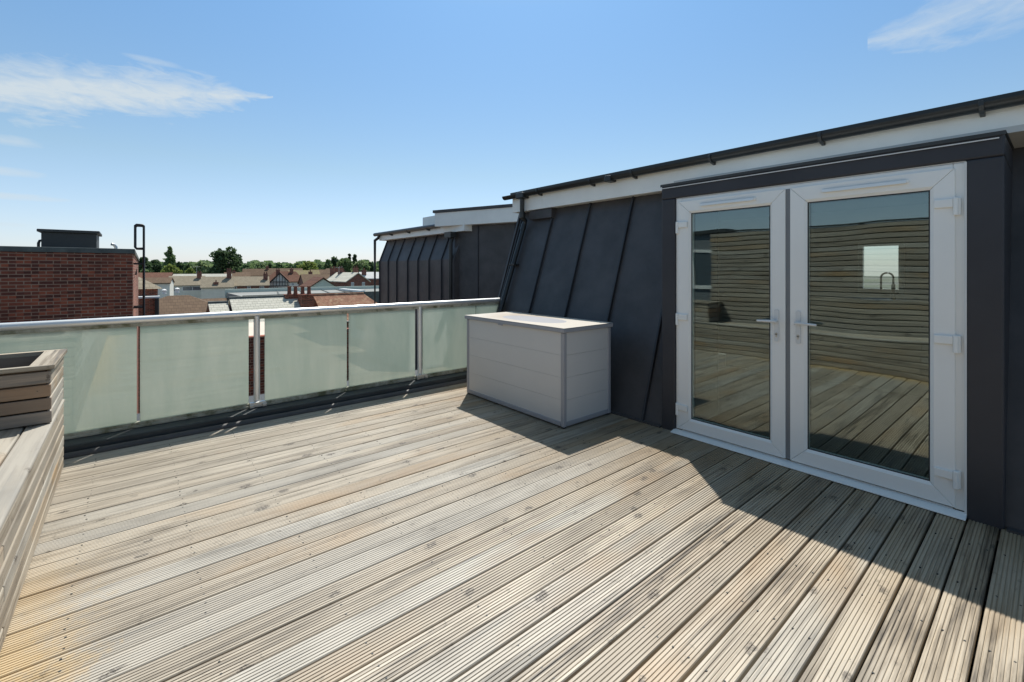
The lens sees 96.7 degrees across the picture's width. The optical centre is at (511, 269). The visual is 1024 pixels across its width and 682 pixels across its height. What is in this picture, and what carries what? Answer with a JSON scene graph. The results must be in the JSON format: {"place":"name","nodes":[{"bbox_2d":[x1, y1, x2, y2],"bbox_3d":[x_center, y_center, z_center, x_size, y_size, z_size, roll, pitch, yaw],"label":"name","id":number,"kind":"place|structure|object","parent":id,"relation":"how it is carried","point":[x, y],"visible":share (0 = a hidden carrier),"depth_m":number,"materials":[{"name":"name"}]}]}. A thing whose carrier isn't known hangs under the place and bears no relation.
{"place":"outdoors","nodes":[
{"label":"outdoors","id":0,"kind":"place"},
{"bbox_2d":[0,246,138,413],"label":"brick block","id":1,"kind":"structure","parent":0,"point":[50,283],"depth_m":10.19,"materials":[{"name":"red brick"}]},
{"bbox_2d":[37,229,101,247],"bbox_3d":[-11.486,-0.750,11.862,1.148,0.480,1.380,0,0,-40],"label":"roof tank","id":2,"kind":"object","parent":1,"relation":"on","point":[68,238],"visible":0.78,"depth_m":11.38,"materials":[{"name":"grey metal"}]},
{"bbox_2d":[133,224,144,315],"bbox_3d":[-9.520,1.648,11.626,0.241,5.604,0.499,0,0,-40],"label":"roof ladder","id":3,"kind":"object","parent":1,"relation":"attached to","point":[138,248],"visible":0.57,"depth_m":11.48,"materials":[{"name":"black metal"}]},
{"bbox_2d":[159,295,207,314],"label":"hipped house","id":4,"kind":"structure","parent":0,"point":[181,304],"depth_m":36.60,"materials":[{"name":"brown tile"}]},
{"bbox_2d":[169,271,204,298],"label":"white house","id":5,"kind":"structure","parent":0,"point":[188,285],"depth_m":100.86,"materials":[{"name":"grey tile"}]},
{"bbox_2d":[182,286,200,290],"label":"window","id":6,"kind":"structure","parent":5,"relation":"in","point":[184,288],"depth_m":100.49,"materials":[{"name":"grey glass"}]},
{"bbox_2d":[200,268,233,298],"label":"buff roofed house","id":7,"kind":"structure","parent":0,"point":[213,287],"depth_m":98.40,"materials":[{"name":"grey tile"}]},
{"bbox_2d":[206,301,229,312],"bbox_3d":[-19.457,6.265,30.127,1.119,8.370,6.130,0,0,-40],"label":"slate house","id":8,"kind":"structure","parent":0,"point":[217,306],"depth_m":29.86,"materials":[{"name":"grey brick"}]},
{"bbox_2d":[224,271,250,275],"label":"house","id":9,"kind":"structure","parent":0,"point":[234,273],"depth_m":152.52,"materials":[{"name":"brown tile"}]},
{"bbox_2d":[234,272,269,288],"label":"brick house","id":10,"kind":"structure","parent":0,"point":[249,282],"depth_m":105.34,"materials":[{"name":"grey tile"}]},
{"bbox_2d":[147,259,378,271],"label":"distant wood","id":11,"kind":"object","parent":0,"point":[266,262],"visible":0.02,"depth_m":269.76,"materials":[{"name":"green plant"}]},
{"bbox_2d":[228,295,300,322],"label":"slate house","id":12,"kind":"structure","parent":0,"point":[244,303],"depth_m":31.23,"materials":[{"name":"grey tile"}]},
{"bbox_2d":[283,286,314,307],"bbox_3d":[-15.404,2.920,32.849,1.650,3.461,1.870,0,0,-40],"label":"chimney stack","id":13,"kind":"object","parent":12,"relation":"on","point":[304,300],"visible":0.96,"depth_m":32.64,"materials":[{"name":"red brick"}]},
{"bbox_2d":[269,268,288,287],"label":"timber framed house","id":14,"kind":"structure","parent":0,"point":[279,280],"depth_m":111.99,"materials":[{"name":"white paint"}]},
{"bbox_2d":[269,267,298,280],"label":"red roofed house","id":15,"kind":"structure","parent":0,"point":[286,274],"depth_m":126.75,"materials":[{"name":"brown tile"}]},
{"bbox_2d":[269,268,302,270],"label":"house","id":16,"kind":"structure","parent":0,"point":[283,269],"depth_m":171.65,"materials":[{"name":"brown tile"}]},
{"bbox_2d":[249,322,348,395],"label":"brick wing","id":17,"kind":"structure","parent":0,"point":[251,358],"depth_m":12.79,"materials":[{"name":"brown brick"}]},
{"bbox_2d":[225,286,378,303],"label":"flat roof block","id":18,"kind":"structure","parent":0,"point":[368,291],"depth_m":47.62,"materials":[{"name":"grey concrete"}]},
{"bbox_2d":[288,270,319,274],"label":"mossy roofed house","id":19,"kind":"structure","parent":0,"point":[299,272],"depth_m":143.21,"materials":[{"name":"beige tile"}]},
{"bbox_2d":[297,274,329,286],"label":"brown roofed house","id":20,"kind":"structure","parent":0,"point":[303,278],"depth_m":94.40,"materials":[{"name":"brown tile"}]},
{"bbox_2d":[298,276,336,287],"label":"gabled hall","id":21,"kind":"structure","parent":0,"point":[314,281],"depth_m":72.40,"materials":[{"name":"red tile"}]},
{"bbox_2d":[321,268,345,273],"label":"gable house","id":22,"kind":"structure","parent":0,"point":[326,271],"depth_m":119.17,"materials":[{"name":"brown tile"}]},
{"bbox_2d":[313,292,377,327],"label":"clay tiled house","id":23,"kind":"structure","parent":0,"point":[337,299],"depth_m":34.73,"materials":[{"name":"tile"}]},
{"bbox_2d":[327,266,370,286],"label":"red brick house","id":24,"kind":"structure","parent":0,"point":[341,278],"depth_m":84.78,"materials":[{"name":"tile"}]},
{"bbox_2d":[359,268,378,285],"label":"white roofed house","id":25,"kind":"structure","parent":0,"point":[368,275],"depth_m":96.64,"materials":[{"name":"red brick"}]},
{"bbox_2d":[0,382,1023,681],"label":"deck","id":26,"kind":"structure","parent":0,"point":[456,532],"depth_m":2.24,"materials":[{"name":"beige wood"}]},
{"bbox_2d":[0,399,64,651],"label":"timber bench","id":27,"kind":"object","parent":26,"relation":"on","point":[31,462],"visible":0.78,"depth_m":2.21,"materials":[{"name":"beige wood"}]},
{"bbox_2d":[0,349,66,429],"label":"timber planter","id":28,"kind":"object","parent":27,"relation":"on","point":[31,388],"visible":1,"depth_m":2.76,"materials":[{"name":"wood"}]},
{"bbox_2d":[465,311,612,428],"bbox_3d":[0.228,0.991,4.944,0.719,0.917,1.594,0,0,-40],"label":"storage box","id":29,"kind":"object","parent":26,"relation":"on","point":[556,370],"visible":1,"depth_m":4.49,"materials":[{"name":"grey plastic"}]},
{"bbox_2d":[0,0,1023,275],"label":"sky","id":30,"kind":"structure","parent":0,"point":[290,131],"materials":[{"name":"blue"}]},
{"bbox_2d":[718,276,897,353],"bbox_3d":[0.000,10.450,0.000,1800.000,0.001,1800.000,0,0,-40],"label":"ground","id":31,"kind":"structure","parent":0,"point":[873,282],"depth_m":369.47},
{"bbox_2d":[138,257,153,272],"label":"broadleaf tree","id":32,"kind":"object","parent":31,"relation":"on","point":[148,265],"visible":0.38,"depth_m":189.47,"materials":[{"name":"green plant"}]},
{"bbox_2d":[138,277,161,413],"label":"brick outbuilding","id":33,"kind":"structure","parent":31,"relation":"on","point":[152,296],"depth_m":26.26,"materials":[{"name":"brown tile"}]},
{"bbox_2d":[138,272,172,277],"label":"house","id":34,"kind":"structure","parent":31,"relation":"on","point":[149,275],"depth_m":121.67,"materials":[{"name":"brown tile"}]},
{"bbox_2d":[150,259,161,272],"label":"broadleaf tree","id":35,"kind":"object","parent":31,"relation":"on","point":[157,266],"visible":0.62,"depth_m":198.59,"materials":[{"name":"green plant"}]},
{"bbox_2d":[142,277,174,298],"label":"bungalow","id":36,"kind":"object","parent":31,"relation":"on","point":[167,283],"visible":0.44,"depth_m":81.43,"materials":[{"name":"white paint"}]},
{"bbox_2d":[161,246,175,270],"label":"poplar tree","id":37,"kind":"object","parent":31,"relation":"on","point":[170,256],"visible":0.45,"depth_m":179.26,"materials":[{"name":"green plant"}]},
{"bbox_2d":[159,263,182,273],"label":"tall bush","id":38,"kind":"object","parent":31,"relation":"on","point":[174,269],"visible":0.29,"depth_m":149.13,"materials":[{"name":"green plant"}]},
{"bbox_2d":[176,261,184,273],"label":"broadleaf tree","id":39,"kind":"object","parent":31,"relation":"on","point":[180,265],"visible":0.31,"depth_m":199.30,"materials":[{"name":"green plant"}]},
{"bbox_2d":[184,261,192,270],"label":"broadleaf tree","id":40,"kind":"object","parent":31,"relation":"on","point":[188,265],"visible":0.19,"depth_m":214.04,"materials":[{"name":"green plant"}]},
{"bbox_2d":[184,268,195,273],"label":"tall bush","id":41,"kind":"object","parent":31,"relation":"on","point":[189,271],"visible":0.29,"depth_m":159.31,"materials":[{"name":"green plant"}]},
{"bbox_2d":[190,260,211,273],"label":"broadleaf tree","id":42,"kind":"object","parent":31,"relation":"on","point":[203,267],"visible":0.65,"depth_m":188.21,"materials":[{"name":"green plant"}]},
{"bbox_2d":[172,274,231,276],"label":"terrace row","id":43,"kind":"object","parent":31,"relation":"on","point":[215,275],"visible":0.02,"depth_m":129.67,"materials":[{"name":"stone"}]},
{"bbox_2d":[203,298,228,300],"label":"hipped house","id":44,"kind":"structure","parent":31,"relation":"on","point":[218,299],"depth_m":44.41,"materials":[{"name":"grey brick"}]},
{"bbox_2d":[207,248,231,273],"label":"broadleaf tree","id":45,"kind":"object","parent":31,"relation":"on","point":[220,257],"visible":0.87,"depth_m":158.82,"materials":[{"name":"green plant"}]},
{"bbox_2d":[221,246,242,272],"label":"broadleaf tree","id":46,"kind":"object","parent":31,"relation":"on","point":[235,259],"visible":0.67,"depth_m":163.98,"materials":[{"name":"green plant"}]},
{"bbox_2d":[240,264,252,270],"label":"broadleaf tree","id":47,"kind":"object","parent":31,"relation":"on","point":[244,266],"visible":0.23,"depth_m":218.78,"materials":[{"name":"green plant"}]},
{"bbox_2d":[242,265,275,275],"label":"house","id":48,"kind":"structure","parent":31,"relation":"on","point":[257,272],"depth_m":162.13,"materials":[{"name":"brown tile"}]},
{"bbox_2d":[254,261,265,268],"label":"broadleaf tree","id":49,"kind":"object","parent":31,"relation":"on","point":[261,265],"visible":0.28,"depth_m":228.41,"materials":[{"name":"green plant"}]},
{"bbox_2d":[63,370,466,459],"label":"parapet kerb","id":50,"kind":"structure","parent":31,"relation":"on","point":[93,444],"depth_m":4.31,"materials":[{"name":"dark black metal"}]},
{"bbox_2d":[0,298,499,439],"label":"balustrade","id":51,"kind":"object","parent":50,"relation":"on","point":[193,365],"visible":0.89,"depth_m":4.41,"materials":[{"name":"glass"}]},
{"bbox_2d":[272,262,283,267],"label":"broadleaf tree","id":52,"kind":"object","parent":31,"relation":"on","point":[278,265],"visible":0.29,"depth_m":219.01,"materials":[{"name":"green plant"}]},
{"bbox_2d":[283,263,293,267],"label":"broadleaf tree","id":53,"kind":"object","parent":31,"relation":"on","point":[288,265],"visible":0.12,"depth_m":228.74,"materials":[{"name":"green plant"}]},
{"bbox_2d":[294,261,301,267],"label":"broadleaf tree","id":54,"kind":"object","parent":31,"relation":"on","point":[297,263],"visible":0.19,"depth_m":214.10,"materials":[{"name":"green plant"}]},
{"bbox_2d":[289,270,311,287],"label":"cottage","id":55,"kind":"structure","parent":31,"relation":"on","point":[293,280],"depth_m":107.90,"materials":[{"name":"red tile"}]},
{"bbox_2d":[296,260,317,269],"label":"broadleaf tree","id":56,"kind":"object","parent":31,"relation":"on","point":[309,265],"visible":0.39,"depth_m":197.86,"materials":[{"name":"green plant"}]},
{"bbox_2d":[317,263,323,269],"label":"broadleaf tree","id":57,"kind":"object","parent":31,"relation":"on","point":[319,265],"visible":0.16,"depth_m":248.69,"materials":[{"name":"green plant"}]},
{"bbox_2d":[321,259,332,269],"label":"broadleaf tree","id":58,"kind":"object","parent":31,"relation":"on","point":[327,264],"visible":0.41,"depth_m":179.13,"materials":[{"name":"green plant"}]},
{"bbox_2d":[329,266,337,276],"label":"white roofed house","id":59,"kind":"structure","parent":31,"relation":"on","point":[333,270],"depth_m":90.71,"materials":[{"name":"red brick"}]},
{"bbox_2d":[331,256,338,266],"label":"broadleaf tree","id":60,"kind":"object","parent":31,"relation":"on","point":[334,260],"visible":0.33,"depth_m":209.17,"materials":[{"name":"green plant"}]},
{"bbox_2d":[336,257,352,271],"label":"broadleaf tree","id":61,"kind":"object","parent":31,"relation":"on","point":[346,263],"visible":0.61,"depth_m":183.65,"materials":[{"name":"green plant"}]},
{"bbox_2d":[352,254,356,267],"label":"poplar tree","id":62,"kind":"object","parent":31,"relation":"on","point":[354,257],"visible":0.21,"depth_m":209.60,"materials":[{"name":"green plant"}]},
{"bbox_2d":[352,260,365,271],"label":"broadleaf tree","id":63,"kind":"object","parent":31,"relation":"on","point":[359,264],"visible":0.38,"depth_m":188.40,"materials":[{"name":"green plant"}]},
{"bbox_2d":[360,264,369,271],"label":"broadleaf tree","id":64,"kind":"object","parent":31,"relation":"on","point":[367,267],"visible":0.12,"depth_m":169.49,"materials":[{"name":"green plant"}]},
{"bbox_2d":[368,262,376,271],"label":"broadleaf tree","id":65,"kind":"object","parent":31,"relation":"on","point":[371,265],"visible":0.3,"depth_m":179.16,"materials":[{"name":"green plant"}]},
{"bbox_2d":[373,216,471,369],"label":"mansard block","id":66,"kind":"structure","parent":31,"relation":"on","point":[419,264],"depth_m":12.34,"materials":[{"name":"grey metal"}]},
{"bbox_2d":[433,204,518,299],"bbox_3d":[0.855,4.500,11.505,4.460,11.900,3.460,0,0,30],"label":"rooftop annex","id":67,"kind":"object","parent":31,"relation":"on","point":[484,244],"visible":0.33,"depth_m":10.62,"materials":[{"name":"grey metal"}]},
{"bbox_2d":[496,90,1023,540],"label":"penthouse","id":68,"kind":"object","parent":31,"relation":"on","point":[653,263],"visible":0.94,"depth_m":3.77,"materials":[{"name":"dark grey zinc"},{"name":"white upvc"},{"name":"glass"}]},
{"bbox_2d":[676,189,785,457],"bbox_3d":[1.753,0.403,3.732,0.125,2.010,0.889,0,0,-40],"label":"door leaf","id":69,"kind":"structure","parent":68,"relation":"in","point":[775,444],"depth_m":3.61,"materials":[{"name":"white plastic"}]},
{"bbox_2d":[722,293,928,397],"bbox_3d":[4.407,0.910,5.918,0.640,1.080,3.080,0,0,-40],"label":"kitchen counter","id":70,"kind":"object","parent":68,"relation":"on","point":[881,344],"visible":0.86,"depth_m":5.67,"materials":[{"name":"paint"}]},
{"bbox_2d":[880,272,898,299],"bbox_3d":[4.671,0.199,5.635,0.040,0.338,0.182,0,0,-40],"label":"kitchen tap","id":71,"kind":"object","parent":70,"relation":"on","point":[893,293],"visible":1,"depth_m":5.60,"materials":[{"name":"black paint"}]},
{"bbox_2d":[790,168,960,506],"bbox_3d":[2.349,0.403,3.021,0.125,2.010,0.903,0,0,-40],"label":"door leaf","id":72,"kind":"structure","parent":68,"relation":"in","point":[942,482],"depth_m":2.83,"materials":[{"name":"white plastic"}]},
{"bbox_2d":[858,241,904,293],"bbox_3d":[5.005,-0.030,6.184,0.059,0.700,0.500,0,0,-40],"label":"kitchen window","id":73,"kind":"structure","parent":68,"relation":"in","point":[901,244],"depth_m":6.13,"materials":[{"name":"white plastic"}]},
{"bbox_2d":[799,515,998,681],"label":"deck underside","id":74,"kind":"object","parent":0,"point":[976,644],"visible":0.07,"depth_m":2.03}
]}

